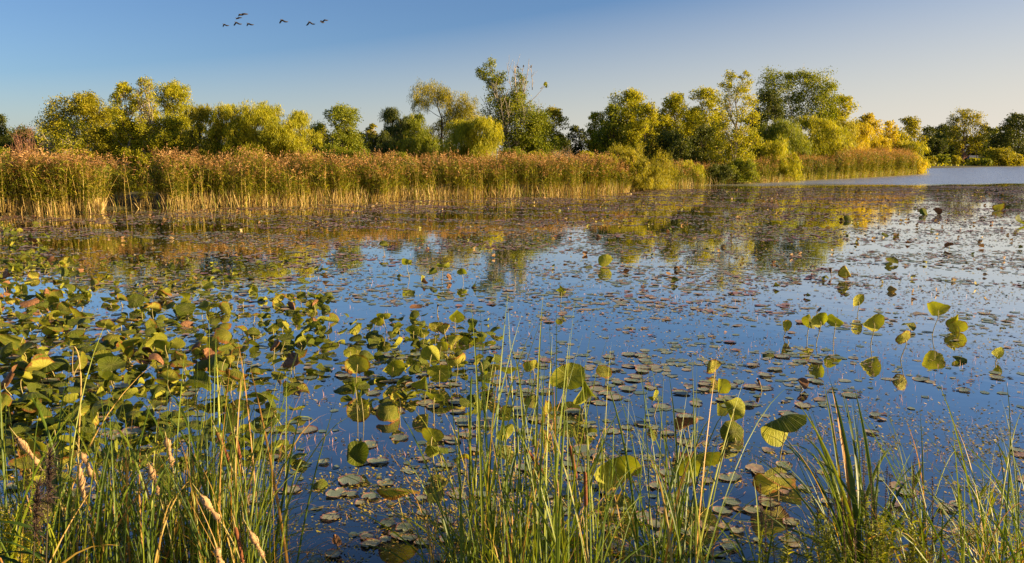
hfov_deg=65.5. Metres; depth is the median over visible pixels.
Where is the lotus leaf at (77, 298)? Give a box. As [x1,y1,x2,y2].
[68,295,83,300]
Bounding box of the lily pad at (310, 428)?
[297,425,317,433]
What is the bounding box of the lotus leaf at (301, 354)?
[285,348,307,369]
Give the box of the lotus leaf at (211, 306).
[206,303,219,312]
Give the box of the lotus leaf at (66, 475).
[45,469,75,485]
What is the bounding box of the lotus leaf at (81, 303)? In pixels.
[76,300,88,311]
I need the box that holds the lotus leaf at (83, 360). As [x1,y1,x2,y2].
[67,352,87,375]
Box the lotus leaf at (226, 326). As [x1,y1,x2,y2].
[214,322,231,331]
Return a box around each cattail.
[10,428,72,562]
[76,443,122,562]
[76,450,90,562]
[145,453,175,562]
[163,425,187,562]
[192,483,241,562]
[212,421,244,555]
[212,534,224,562]
[232,513,243,562]
[234,430,253,561]
[243,518,266,562]
[519,439,604,562]
[568,436,589,562]
[583,468,587,562]
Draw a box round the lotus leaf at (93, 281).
[90,278,98,285]
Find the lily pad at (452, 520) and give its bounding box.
[438,515,454,523]
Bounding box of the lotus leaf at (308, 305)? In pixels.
[305,299,317,307]
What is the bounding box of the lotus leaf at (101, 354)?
[91,350,118,357]
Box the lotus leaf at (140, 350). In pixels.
[138,343,153,363]
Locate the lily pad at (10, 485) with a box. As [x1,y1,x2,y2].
[6,483,20,488]
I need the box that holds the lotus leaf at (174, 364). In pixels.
[169,359,195,369]
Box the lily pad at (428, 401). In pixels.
[416,399,432,404]
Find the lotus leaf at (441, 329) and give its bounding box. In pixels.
[437,323,449,341]
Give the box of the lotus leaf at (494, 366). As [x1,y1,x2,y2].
[490,364,499,386]
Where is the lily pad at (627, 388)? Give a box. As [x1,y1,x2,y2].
[619,386,635,390]
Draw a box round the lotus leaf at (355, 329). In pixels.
[349,324,360,334]
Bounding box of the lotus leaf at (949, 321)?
[945,314,958,327]
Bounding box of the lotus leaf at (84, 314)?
[80,312,93,316]
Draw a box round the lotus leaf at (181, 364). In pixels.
[177,363,192,373]
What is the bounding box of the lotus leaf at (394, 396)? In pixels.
[390,391,403,416]
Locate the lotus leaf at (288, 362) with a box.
[282,352,300,375]
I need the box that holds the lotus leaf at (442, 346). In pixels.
[437,341,448,351]
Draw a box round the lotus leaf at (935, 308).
[927,301,950,333]
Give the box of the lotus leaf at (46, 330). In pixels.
[41,326,63,334]
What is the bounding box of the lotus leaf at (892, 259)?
[885,257,898,263]
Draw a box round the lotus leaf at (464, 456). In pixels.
[454,454,468,495]
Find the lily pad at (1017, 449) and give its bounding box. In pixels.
[1013,447,1023,451]
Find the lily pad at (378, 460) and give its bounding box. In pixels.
[367,457,388,463]
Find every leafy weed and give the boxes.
[0,505,18,562]
[0,533,35,562]
[20,499,58,562]
[776,529,794,562]
[795,513,836,562]
[871,511,906,562]
[903,525,926,562]
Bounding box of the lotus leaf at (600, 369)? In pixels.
[596,365,611,380]
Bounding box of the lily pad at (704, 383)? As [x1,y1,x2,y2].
[698,381,711,384]
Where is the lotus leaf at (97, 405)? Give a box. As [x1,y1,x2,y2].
[90,400,111,427]
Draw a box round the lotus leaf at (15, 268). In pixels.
[12,266,21,272]
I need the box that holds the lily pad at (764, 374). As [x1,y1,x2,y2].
[758,372,771,375]
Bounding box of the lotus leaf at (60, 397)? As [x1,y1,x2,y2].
[52,395,73,407]
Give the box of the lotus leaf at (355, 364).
[345,354,369,382]
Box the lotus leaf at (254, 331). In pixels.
[248,327,259,339]
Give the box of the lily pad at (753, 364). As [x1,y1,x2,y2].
[746,363,759,365]
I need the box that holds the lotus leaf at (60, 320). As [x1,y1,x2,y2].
[57,318,71,327]
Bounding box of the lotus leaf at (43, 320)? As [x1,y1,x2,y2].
[39,317,52,326]
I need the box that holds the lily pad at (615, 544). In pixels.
[595,540,616,548]
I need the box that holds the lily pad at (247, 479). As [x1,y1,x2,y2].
[229,478,250,488]
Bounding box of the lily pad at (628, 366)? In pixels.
[621,364,634,367]
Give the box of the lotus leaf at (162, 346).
[154,339,172,357]
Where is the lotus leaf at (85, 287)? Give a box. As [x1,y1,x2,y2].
[75,285,88,292]
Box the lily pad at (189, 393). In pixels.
[182,391,194,394]
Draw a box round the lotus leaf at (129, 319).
[124,318,137,321]
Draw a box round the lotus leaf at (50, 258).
[46,256,53,260]
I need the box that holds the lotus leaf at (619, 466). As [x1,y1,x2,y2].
[594,455,640,491]
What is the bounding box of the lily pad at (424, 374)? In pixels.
[416,372,427,375]
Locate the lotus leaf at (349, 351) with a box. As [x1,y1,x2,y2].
[343,347,356,356]
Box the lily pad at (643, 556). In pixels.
[630,552,648,562]
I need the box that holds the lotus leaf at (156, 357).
[148,353,164,371]
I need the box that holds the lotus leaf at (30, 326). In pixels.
[22,324,37,333]
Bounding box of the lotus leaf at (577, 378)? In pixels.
[550,362,584,395]
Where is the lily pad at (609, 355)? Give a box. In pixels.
[603,354,614,357]
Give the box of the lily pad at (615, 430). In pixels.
[606,428,622,433]
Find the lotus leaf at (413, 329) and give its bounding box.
[405,325,421,338]
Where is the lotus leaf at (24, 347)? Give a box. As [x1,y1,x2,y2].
[19,342,33,362]
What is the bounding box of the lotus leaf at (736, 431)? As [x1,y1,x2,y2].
[720,420,743,441]
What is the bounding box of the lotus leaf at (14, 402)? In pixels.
[5,401,26,414]
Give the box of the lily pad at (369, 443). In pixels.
[364,440,377,447]
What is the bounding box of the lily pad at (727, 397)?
[719,395,733,399]
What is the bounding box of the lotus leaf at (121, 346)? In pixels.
[118,342,124,353]
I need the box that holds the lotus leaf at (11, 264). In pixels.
[7,262,19,266]
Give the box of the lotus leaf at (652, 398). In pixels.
[648,390,658,415]
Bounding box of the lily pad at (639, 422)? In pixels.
[634,421,648,425]
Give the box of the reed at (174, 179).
[168,153,178,204]
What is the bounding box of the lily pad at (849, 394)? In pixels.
[841,392,860,396]
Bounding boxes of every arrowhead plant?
[352,378,359,420]
[357,388,363,421]
[911,460,926,547]
[952,484,963,548]
[975,479,994,558]
[985,488,1000,550]
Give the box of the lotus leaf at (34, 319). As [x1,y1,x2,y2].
[25,317,40,326]
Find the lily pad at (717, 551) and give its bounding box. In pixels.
[708,549,726,556]
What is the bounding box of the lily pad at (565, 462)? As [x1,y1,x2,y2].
[563,460,578,465]
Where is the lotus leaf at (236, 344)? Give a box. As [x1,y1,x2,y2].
[232,343,246,351]
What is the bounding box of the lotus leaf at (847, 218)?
[844,215,852,220]
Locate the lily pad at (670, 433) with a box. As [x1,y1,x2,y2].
[661,430,674,435]
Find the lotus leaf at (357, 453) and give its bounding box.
[347,441,368,465]
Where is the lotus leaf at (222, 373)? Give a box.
[216,368,228,391]
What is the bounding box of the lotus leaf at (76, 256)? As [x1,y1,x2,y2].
[70,254,78,259]
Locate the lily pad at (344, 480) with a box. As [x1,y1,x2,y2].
[338,474,361,484]
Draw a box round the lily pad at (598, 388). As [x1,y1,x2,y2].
[590,386,606,390]
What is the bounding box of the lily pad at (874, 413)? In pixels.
[869,411,881,415]
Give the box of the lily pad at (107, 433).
[102,430,118,434]
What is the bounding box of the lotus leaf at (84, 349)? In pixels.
[78,345,92,352]
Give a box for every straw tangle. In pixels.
[0,474,130,562]
[1,437,237,560]
[2,467,190,561]
[5,467,336,562]
[47,474,208,562]
[60,481,346,562]
[110,449,341,562]
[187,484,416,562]
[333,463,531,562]
[386,468,717,562]
[410,490,612,562]
[441,480,575,562]
[499,479,681,562]
[499,493,850,562]
[540,480,742,562]
[583,472,745,562]
[693,494,986,562]
[768,459,980,562]
[778,472,1021,562]
[826,467,1023,562]
[936,475,1023,562]
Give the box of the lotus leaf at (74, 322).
[67,318,85,329]
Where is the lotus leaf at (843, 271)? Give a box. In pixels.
[838,266,850,277]
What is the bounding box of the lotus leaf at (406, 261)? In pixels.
[402,258,411,274]
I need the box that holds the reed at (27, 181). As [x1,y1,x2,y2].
[22,160,34,206]
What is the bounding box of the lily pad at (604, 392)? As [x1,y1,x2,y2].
[598,390,616,394]
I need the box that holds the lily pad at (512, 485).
[501,481,515,488]
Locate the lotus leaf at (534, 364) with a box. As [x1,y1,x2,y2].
[523,360,537,381]
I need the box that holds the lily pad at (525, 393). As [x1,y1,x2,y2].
[515,392,532,395]
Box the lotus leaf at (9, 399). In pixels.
[1,392,11,415]
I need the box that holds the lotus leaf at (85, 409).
[73,406,89,419]
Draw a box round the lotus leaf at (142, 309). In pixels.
[136,306,147,312]
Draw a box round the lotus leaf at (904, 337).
[895,330,910,359]
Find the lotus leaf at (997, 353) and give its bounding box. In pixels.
[991,347,1003,362]
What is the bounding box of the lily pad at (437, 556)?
[435,554,456,561]
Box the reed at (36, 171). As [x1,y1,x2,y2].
[26,152,40,200]
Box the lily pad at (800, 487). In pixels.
[799,484,813,488]
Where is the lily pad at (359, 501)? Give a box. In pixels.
[354,499,366,504]
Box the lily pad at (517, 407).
[514,406,525,409]
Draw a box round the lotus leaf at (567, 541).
[548,534,582,548]
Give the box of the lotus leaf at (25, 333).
[20,329,28,342]
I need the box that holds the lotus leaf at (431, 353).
[420,345,439,377]
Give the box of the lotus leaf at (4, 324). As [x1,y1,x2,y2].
[0,321,14,331]
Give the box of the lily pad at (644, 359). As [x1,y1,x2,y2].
[639,358,651,361]
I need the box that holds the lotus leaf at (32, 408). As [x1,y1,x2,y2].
[21,399,41,417]
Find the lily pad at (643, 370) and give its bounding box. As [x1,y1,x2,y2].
[635,368,649,371]
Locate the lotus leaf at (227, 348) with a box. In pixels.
[218,342,237,355]
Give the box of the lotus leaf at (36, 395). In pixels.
[16,392,51,402]
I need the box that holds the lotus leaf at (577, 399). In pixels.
[573,381,595,414]
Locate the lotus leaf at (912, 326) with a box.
[902,322,915,330]
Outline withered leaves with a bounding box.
[3,188,1023,299]
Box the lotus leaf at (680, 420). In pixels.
[673,417,697,444]
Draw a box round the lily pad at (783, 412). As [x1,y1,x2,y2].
[778,410,797,414]
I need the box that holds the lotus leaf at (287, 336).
[274,333,294,352]
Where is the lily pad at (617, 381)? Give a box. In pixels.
[612,379,624,382]
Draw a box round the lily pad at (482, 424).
[473,420,491,426]
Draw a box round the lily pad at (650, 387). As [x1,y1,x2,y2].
[644,384,657,388]
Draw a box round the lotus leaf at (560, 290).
[556,288,566,305]
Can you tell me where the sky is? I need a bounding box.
[0,0,1023,156]
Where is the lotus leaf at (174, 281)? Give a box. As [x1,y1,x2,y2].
[169,279,180,284]
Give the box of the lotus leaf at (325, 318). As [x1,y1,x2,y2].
[319,316,337,326]
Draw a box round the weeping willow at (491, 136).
[461,115,505,175]
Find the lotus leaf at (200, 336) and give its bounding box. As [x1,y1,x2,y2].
[194,333,204,339]
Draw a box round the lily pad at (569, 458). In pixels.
[565,454,581,460]
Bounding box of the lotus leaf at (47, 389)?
[36,388,51,397]
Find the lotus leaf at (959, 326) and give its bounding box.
[949,320,967,332]
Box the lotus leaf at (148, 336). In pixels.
[140,334,151,339]
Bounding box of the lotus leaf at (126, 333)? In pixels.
[118,331,134,337]
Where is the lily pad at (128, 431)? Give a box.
[121,427,140,433]
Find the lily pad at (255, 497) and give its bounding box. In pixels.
[248,491,268,501]
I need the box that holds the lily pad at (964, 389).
[956,387,970,390]
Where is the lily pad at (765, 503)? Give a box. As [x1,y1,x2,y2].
[761,500,775,506]
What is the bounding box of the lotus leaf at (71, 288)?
[64,284,75,294]
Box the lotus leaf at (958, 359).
[952,356,966,362]
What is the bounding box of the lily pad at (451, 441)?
[445,435,460,443]
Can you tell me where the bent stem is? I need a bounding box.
[72,346,81,562]
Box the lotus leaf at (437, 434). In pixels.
[422,427,443,465]
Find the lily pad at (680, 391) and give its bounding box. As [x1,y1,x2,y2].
[672,389,690,394]
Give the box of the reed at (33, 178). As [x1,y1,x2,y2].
[26,157,39,200]
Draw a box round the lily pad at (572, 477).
[565,474,579,479]
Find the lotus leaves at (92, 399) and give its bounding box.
[0,233,502,467]
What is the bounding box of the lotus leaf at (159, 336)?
[145,332,166,350]
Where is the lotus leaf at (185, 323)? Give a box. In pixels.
[180,321,193,325]
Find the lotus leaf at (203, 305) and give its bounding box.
[196,300,208,312]
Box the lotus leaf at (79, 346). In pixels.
[74,344,88,348]
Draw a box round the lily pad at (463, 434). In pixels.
[459,432,475,436]
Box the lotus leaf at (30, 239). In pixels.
[27,237,37,242]
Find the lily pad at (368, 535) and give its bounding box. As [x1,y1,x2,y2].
[360,532,373,538]
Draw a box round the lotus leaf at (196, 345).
[191,341,200,351]
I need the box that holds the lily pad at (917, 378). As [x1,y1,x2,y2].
[912,376,929,380]
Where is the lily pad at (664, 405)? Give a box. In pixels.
[653,403,670,408]
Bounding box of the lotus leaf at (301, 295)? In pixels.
[297,291,305,302]
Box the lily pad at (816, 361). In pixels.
[807,359,822,362]
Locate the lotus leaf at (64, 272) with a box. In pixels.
[61,268,68,277]
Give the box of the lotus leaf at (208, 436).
[185,434,212,456]
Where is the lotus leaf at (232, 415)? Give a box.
[225,413,237,433]
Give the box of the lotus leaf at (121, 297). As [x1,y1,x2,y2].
[117,293,126,306]
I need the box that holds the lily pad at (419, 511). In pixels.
[417,509,430,514]
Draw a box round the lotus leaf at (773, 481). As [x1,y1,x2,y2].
[752,473,795,500]
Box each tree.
[0,113,15,159]
[0,124,46,157]
[22,113,106,165]
[29,89,126,166]
[31,119,88,156]
[79,106,114,146]
[81,125,130,170]
[99,117,149,190]
[102,80,146,190]
[130,75,162,180]
[131,113,193,191]
[150,77,202,158]
[177,103,226,178]
[201,101,263,182]
[216,131,258,191]
[220,98,306,168]
[273,108,324,191]
[276,137,310,188]
[303,127,329,148]
[309,101,371,161]
[311,123,328,155]
[323,131,374,177]
[357,131,367,143]
[364,123,378,154]
[364,129,396,165]
[378,107,409,153]
[383,134,434,178]
[397,112,442,162]
[407,78,483,147]
[475,56,556,157]
[504,136,566,164]
[536,104,569,157]
[562,140,574,159]
[563,136,576,160]
[565,124,586,157]
[574,137,600,157]
[582,111,608,153]
[590,101,629,155]
[593,87,653,155]
[619,102,663,160]
[637,128,706,165]
[645,114,680,153]
[650,91,696,159]
[675,123,727,166]
[679,106,703,133]
[682,85,728,162]
[696,113,741,161]
[701,69,766,180]
[724,131,767,159]
[728,110,768,151]
[745,89,788,140]
[745,117,814,160]
[755,65,843,137]
[757,138,803,179]
[791,114,855,175]
[825,93,861,126]
[826,119,861,148]
[842,122,875,152]
[853,117,870,151]
[859,112,889,144]
[866,137,892,151]
[878,128,922,149]
[882,120,902,150]
[894,115,930,155]
[894,139,930,173]
[918,125,938,153]
[918,136,938,159]
[925,138,949,156]
[932,123,948,151]
[936,129,966,161]
[942,106,990,160]
[957,137,987,160]
[966,134,993,154]
[977,126,998,139]
[985,112,1023,160]
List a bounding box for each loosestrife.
[752,484,770,561]
[755,512,777,562]
[761,490,784,562]
[777,504,792,562]
[810,468,829,560]
[814,488,841,559]
[830,494,843,562]
[837,500,849,562]
[852,520,856,562]
[854,444,878,562]
[860,467,885,559]
[867,496,886,562]
[872,465,895,562]
[879,472,904,562]
[899,457,924,561]
[921,476,943,562]
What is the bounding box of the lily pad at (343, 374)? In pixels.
[336,373,350,376]
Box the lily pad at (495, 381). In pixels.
[491,379,504,383]
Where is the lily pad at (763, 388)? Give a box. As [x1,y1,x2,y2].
[754,387,773,389]
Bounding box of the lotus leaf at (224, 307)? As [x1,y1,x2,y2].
[219,302,230,313]
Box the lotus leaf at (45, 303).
[35,300,48,310]
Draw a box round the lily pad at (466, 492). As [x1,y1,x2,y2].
[446,487,468,498]
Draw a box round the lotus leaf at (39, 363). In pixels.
[25,357,53,379]
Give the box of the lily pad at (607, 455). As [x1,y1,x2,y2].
[592,453,609,458]
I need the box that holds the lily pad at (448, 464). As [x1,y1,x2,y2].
[436,461,452,466]
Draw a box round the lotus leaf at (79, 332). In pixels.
[64,330,85,337]
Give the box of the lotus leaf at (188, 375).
[185,370,191,377]
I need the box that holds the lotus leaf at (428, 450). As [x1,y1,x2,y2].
[425,445,447,466]
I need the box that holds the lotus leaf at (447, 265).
[436,262,449,274]
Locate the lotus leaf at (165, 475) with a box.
[156,473,176,494]
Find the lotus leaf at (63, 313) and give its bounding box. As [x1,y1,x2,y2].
[56,311,70,314]
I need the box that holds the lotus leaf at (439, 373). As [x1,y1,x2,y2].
[427,365,451,385]
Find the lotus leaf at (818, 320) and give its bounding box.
[811,312,827,343]
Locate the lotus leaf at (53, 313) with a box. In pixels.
[45,310,59,318]
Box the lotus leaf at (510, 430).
[497,424,513,440]
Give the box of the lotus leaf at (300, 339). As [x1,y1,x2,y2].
[295,336,306,345]
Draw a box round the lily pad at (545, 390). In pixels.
[539,388,553,392]
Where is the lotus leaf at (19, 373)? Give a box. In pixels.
[9,367,23,378]
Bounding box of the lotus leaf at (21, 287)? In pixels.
[14,284,27,289]
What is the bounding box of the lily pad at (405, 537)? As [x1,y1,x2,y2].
[398,534,417,540]
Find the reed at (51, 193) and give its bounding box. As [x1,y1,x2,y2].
[44,178,60,212]
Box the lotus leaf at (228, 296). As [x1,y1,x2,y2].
[225,294,231,301]
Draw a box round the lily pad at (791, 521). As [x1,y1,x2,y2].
[783,517,798,524]
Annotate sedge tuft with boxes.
[0,364,152,561]
[0,376,196,562]
[0,391,160,562]
[0,458,188,561]
[2,386,194,562]
[24,439,198,558]
[41,380,267,562]
[57,377,298,562]
[72,409,295,562]
[90,407,327,562]
[92,334,325,562]
[118,338,325,562]
[163,324,255,562]
[187,461,309,562]
[296,454,462,562]
[314,405,511,562]
[446,459,662,561]
[448,427,597,562]
[466,449,670,562]
[468,353,566,562]
[483,396,670,562]
[496,454,674,562]
[625,411,831,562]
[703,449,972,559]
[718,432,958,562]
[749,396,931,562]
[851,396,969,562]
[853,423,1023,562]
[866,379,1023,562]
[877,457,1023,562]
[940,402,1023,562]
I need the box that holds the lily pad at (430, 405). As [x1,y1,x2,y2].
[426,403,439,407]
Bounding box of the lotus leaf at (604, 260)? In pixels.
[598,254,611,266]
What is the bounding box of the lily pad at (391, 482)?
[377,479,394,485]
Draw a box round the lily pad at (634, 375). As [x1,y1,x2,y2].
[627,373,642,377]
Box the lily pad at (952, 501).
[949,500,968,507]
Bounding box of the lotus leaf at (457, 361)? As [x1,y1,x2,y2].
[446,353,465,381]
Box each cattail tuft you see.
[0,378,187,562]
[0,480,121,562]
[2,320,138,562]
[60,388,199,562]
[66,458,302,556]
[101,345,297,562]
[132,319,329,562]
[154,338,371,562]
[392,302,619,562]
[440,297,542,562]
[474,300,610,562]
[478,328,629,562]
[497,290,606,562]
[551,358,758,562]
[559,350,699,562]
[585,356,763,562]
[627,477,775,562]
[632,362,786,562]
[706,468,958,562]
[727,381,926,562]
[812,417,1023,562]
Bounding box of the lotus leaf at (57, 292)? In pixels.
[49,289,62,298]
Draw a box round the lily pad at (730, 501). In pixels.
[722,497,740,504]
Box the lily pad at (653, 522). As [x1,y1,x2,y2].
[648,518,663,527]
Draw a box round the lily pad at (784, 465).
[776,461,792,467]
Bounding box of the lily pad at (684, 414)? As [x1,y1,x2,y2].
[676,413,697,416]
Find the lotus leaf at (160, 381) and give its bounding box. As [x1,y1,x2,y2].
[154,378,168,386]
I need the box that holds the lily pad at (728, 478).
[718,472,741,480]
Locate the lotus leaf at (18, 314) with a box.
[15,311,31,319]
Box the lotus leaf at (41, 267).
[40,263,50,268]
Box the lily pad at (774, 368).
[767,367,781,369]
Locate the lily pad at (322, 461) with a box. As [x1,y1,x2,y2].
[319,458,329,463]
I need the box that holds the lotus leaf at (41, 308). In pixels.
[34,306,45,316]
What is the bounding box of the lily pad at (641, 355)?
[635,353,647,356]
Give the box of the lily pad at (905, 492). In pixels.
[896,487,916,494]
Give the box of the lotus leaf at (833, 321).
[827,314,843,340]
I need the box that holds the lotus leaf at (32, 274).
[28,271,39,278]
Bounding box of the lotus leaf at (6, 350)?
[0,342,12,358]
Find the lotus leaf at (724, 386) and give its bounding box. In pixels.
[718,378,730,396]
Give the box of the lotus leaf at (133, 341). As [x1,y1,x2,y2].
[122,336,142,348]
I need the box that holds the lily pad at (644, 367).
[635,366,650,368]
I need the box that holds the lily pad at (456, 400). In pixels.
[448,397,459,403]
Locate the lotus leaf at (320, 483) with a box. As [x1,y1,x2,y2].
[313,479,327,488]
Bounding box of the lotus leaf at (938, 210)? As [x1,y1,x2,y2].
[933,208,942,213]
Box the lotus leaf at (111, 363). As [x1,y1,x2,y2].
[97,356,125,384]
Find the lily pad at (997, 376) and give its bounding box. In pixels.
[989,374,1005,378]
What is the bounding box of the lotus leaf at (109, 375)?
[102,370,121,388]
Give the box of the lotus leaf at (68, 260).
[63,256,75,264]
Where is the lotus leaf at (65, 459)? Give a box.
[58,450,76,471]
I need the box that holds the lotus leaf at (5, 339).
[0,334,20,349]
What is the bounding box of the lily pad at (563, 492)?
[562,490,573,495]
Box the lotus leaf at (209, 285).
[202,282,215,289]
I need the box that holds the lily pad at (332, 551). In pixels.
[324,548,341,556]
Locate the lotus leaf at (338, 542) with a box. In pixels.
[332,534,341,549]
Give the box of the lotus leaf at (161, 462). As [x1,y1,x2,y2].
[154,456,169,475]
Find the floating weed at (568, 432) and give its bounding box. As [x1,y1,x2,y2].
[0,238,1023,562]
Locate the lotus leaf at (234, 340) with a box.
[230,339,239,346]
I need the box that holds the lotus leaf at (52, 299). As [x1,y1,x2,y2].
[47,296,59,302]
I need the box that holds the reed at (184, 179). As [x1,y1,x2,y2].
[179,160,190,200]
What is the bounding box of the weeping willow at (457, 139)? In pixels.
[430,117,481,169]
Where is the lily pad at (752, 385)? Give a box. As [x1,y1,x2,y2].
[742,384,761,387]
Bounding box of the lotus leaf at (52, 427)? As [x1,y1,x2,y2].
[38,421,67,434]
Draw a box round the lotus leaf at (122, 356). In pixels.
[116,354,126,359]
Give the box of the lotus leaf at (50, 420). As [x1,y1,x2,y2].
[33,416,54,431]
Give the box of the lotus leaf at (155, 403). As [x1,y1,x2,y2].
[148,399,163,407]
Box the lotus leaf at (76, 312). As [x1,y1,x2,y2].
[69,306,83,317]
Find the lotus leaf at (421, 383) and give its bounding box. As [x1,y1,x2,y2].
[411,376,427,402]
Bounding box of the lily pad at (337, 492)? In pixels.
[325,487,345,496]
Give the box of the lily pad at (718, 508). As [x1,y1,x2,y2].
[713,506,732,513]
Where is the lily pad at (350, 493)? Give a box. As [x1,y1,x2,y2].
[342,491,358,495]
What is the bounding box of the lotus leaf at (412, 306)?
[410,304,421,308]
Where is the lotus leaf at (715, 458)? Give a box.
[691,451,721,488]
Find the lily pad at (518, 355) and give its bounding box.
[513,354,525,357]
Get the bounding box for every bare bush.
[5,122,45,160]
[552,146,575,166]
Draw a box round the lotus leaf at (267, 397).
[248,392,276,407]
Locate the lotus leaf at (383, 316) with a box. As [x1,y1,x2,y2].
[376,313,390,328]
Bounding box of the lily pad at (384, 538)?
[379,535,390,541]
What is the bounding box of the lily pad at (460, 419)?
[454,417,467,421]
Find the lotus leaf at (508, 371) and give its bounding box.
[496,367,515,391]
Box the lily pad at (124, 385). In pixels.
[114,383,128,386]
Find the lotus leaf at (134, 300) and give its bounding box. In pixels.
[128,294,144,308]
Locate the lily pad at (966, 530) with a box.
[952,528,981,537]
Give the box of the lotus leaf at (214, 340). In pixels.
[206,336,218,350]
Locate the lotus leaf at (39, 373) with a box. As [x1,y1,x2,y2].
[32,370,47,383]
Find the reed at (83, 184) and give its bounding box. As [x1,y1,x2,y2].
[79,166,88,202]
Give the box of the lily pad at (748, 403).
[744,402,753,405]
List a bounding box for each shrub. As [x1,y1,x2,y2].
[0,147,12,198]
[321,152,345,182]
[342,148,364,174]
[371,151,417,169]
[495,146,530,167]
[529,150,547,164]
[579,149,593,160]
[592,153,641,188]
[602,142,680,187]
[624,159,667,189]
[676,159,707,182]
[705,162,734,183]
[724,157,762,183]
[770,157,804,180]
[802,157,830,177]
[911,155,930,173]
[923,156,937,165]
[932,154,951,165]
[947,154,965,165]
[964,157,980,165]
[974,146,1019,165]
[980,158,994,165]
[1009,153,1023,165]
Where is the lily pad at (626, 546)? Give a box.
[616,545,641,555]
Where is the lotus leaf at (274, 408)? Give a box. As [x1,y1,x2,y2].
[263,407,284,425]
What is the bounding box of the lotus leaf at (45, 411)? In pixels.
[22,398,52,416]
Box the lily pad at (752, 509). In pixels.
[744,505,763,512]
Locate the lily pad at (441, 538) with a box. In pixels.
[439,531,458,542]
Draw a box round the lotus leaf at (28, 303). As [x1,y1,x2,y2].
[20,298,38,308]
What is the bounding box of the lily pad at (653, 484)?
[647,481,667,488]
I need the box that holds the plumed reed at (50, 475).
[0,441,60,562]
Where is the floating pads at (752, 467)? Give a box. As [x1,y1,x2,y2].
[0,185,1023,562]
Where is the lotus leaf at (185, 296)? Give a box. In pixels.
[179,292,190,300]
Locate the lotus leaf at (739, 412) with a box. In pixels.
[723,397,744,420]
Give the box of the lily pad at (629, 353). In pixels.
[621,352,637,355]
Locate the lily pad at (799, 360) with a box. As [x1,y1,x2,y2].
[792,359,807,362]
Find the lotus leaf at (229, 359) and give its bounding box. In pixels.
[222,351,234,369]
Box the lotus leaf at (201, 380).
[184,370,211,402]
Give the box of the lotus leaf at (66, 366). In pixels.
[53,358,70,372]
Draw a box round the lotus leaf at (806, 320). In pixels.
[802,314,814,338]
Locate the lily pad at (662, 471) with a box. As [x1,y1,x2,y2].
[659,469,674,474]
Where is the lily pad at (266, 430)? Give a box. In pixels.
[265,426,276,431]
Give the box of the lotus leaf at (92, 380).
[86,379,104,385]
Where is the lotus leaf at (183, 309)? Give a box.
[176,303,195,318]
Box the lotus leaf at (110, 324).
[95,319,114,332]
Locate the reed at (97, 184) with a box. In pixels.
[94,170,104,200]
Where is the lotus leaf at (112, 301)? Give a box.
[104,299,118,304]
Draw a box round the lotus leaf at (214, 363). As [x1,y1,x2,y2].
[207,354,228,370]
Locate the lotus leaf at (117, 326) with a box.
[111,322,127,330]
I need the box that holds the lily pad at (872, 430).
[865,429,879,432]
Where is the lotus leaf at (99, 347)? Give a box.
[93,342,105,351]
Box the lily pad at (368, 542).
[360,538,381,546]
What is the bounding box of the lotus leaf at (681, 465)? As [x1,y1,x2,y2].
[672,457,700,500]
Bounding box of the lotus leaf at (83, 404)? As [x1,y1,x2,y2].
[62,402,89,421]
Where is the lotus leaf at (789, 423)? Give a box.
[761,414,806,456]
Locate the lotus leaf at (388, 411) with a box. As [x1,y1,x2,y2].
[376,401,399,421]
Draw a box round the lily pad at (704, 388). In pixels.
[697,387,709,390]
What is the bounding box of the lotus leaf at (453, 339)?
[448,334,462,349]
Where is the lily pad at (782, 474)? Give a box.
[774,472,795,480]
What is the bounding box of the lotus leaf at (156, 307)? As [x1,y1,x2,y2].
[143,302,161,318]
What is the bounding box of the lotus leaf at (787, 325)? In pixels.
[783,320,791,337]
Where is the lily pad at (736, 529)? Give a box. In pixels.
[730,525,744,532]
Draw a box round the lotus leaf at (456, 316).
[449,310,464,331]
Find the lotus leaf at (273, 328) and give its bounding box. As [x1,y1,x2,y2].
[267,324,278,334]
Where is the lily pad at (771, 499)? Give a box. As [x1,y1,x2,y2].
[758,496,780,504]
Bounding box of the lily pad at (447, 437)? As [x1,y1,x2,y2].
[442,435,452,440]
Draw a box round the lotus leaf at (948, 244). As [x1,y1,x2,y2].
[944,242,953,249]
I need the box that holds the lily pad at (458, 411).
[449,409,465,413]
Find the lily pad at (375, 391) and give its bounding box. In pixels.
[367,389,380,394]
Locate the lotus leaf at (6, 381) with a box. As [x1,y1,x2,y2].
[1,364,17,399]
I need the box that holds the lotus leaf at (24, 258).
[20,254,31,261]
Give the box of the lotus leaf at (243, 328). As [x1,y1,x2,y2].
[238,325,249,336]
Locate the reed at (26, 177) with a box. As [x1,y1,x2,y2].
[19,144,31,211]
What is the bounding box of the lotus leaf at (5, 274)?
[1,270,10,278]
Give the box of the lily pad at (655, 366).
[648,364,661,368]
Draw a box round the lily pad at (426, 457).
[418,455,430,460]
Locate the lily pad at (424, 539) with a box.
[414,538,430,544]
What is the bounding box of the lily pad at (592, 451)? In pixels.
[582,449,603,455]
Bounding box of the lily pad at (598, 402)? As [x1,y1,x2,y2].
[591,400,607,404]
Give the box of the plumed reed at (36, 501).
[22,474,96,562]
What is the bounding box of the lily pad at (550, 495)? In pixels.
[529,488,554,498]
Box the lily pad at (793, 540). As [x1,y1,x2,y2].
[778,534,799,541]
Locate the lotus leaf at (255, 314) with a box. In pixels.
[249,313,258,325]
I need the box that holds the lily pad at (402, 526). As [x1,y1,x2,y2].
[395,522,412,530]
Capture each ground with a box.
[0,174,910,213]
[727,159,1022,167]
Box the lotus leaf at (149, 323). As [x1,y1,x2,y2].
[145,319,156,328]
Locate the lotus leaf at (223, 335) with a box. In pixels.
[214,328,232,343]
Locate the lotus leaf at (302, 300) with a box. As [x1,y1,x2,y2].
[294,297,307,302]

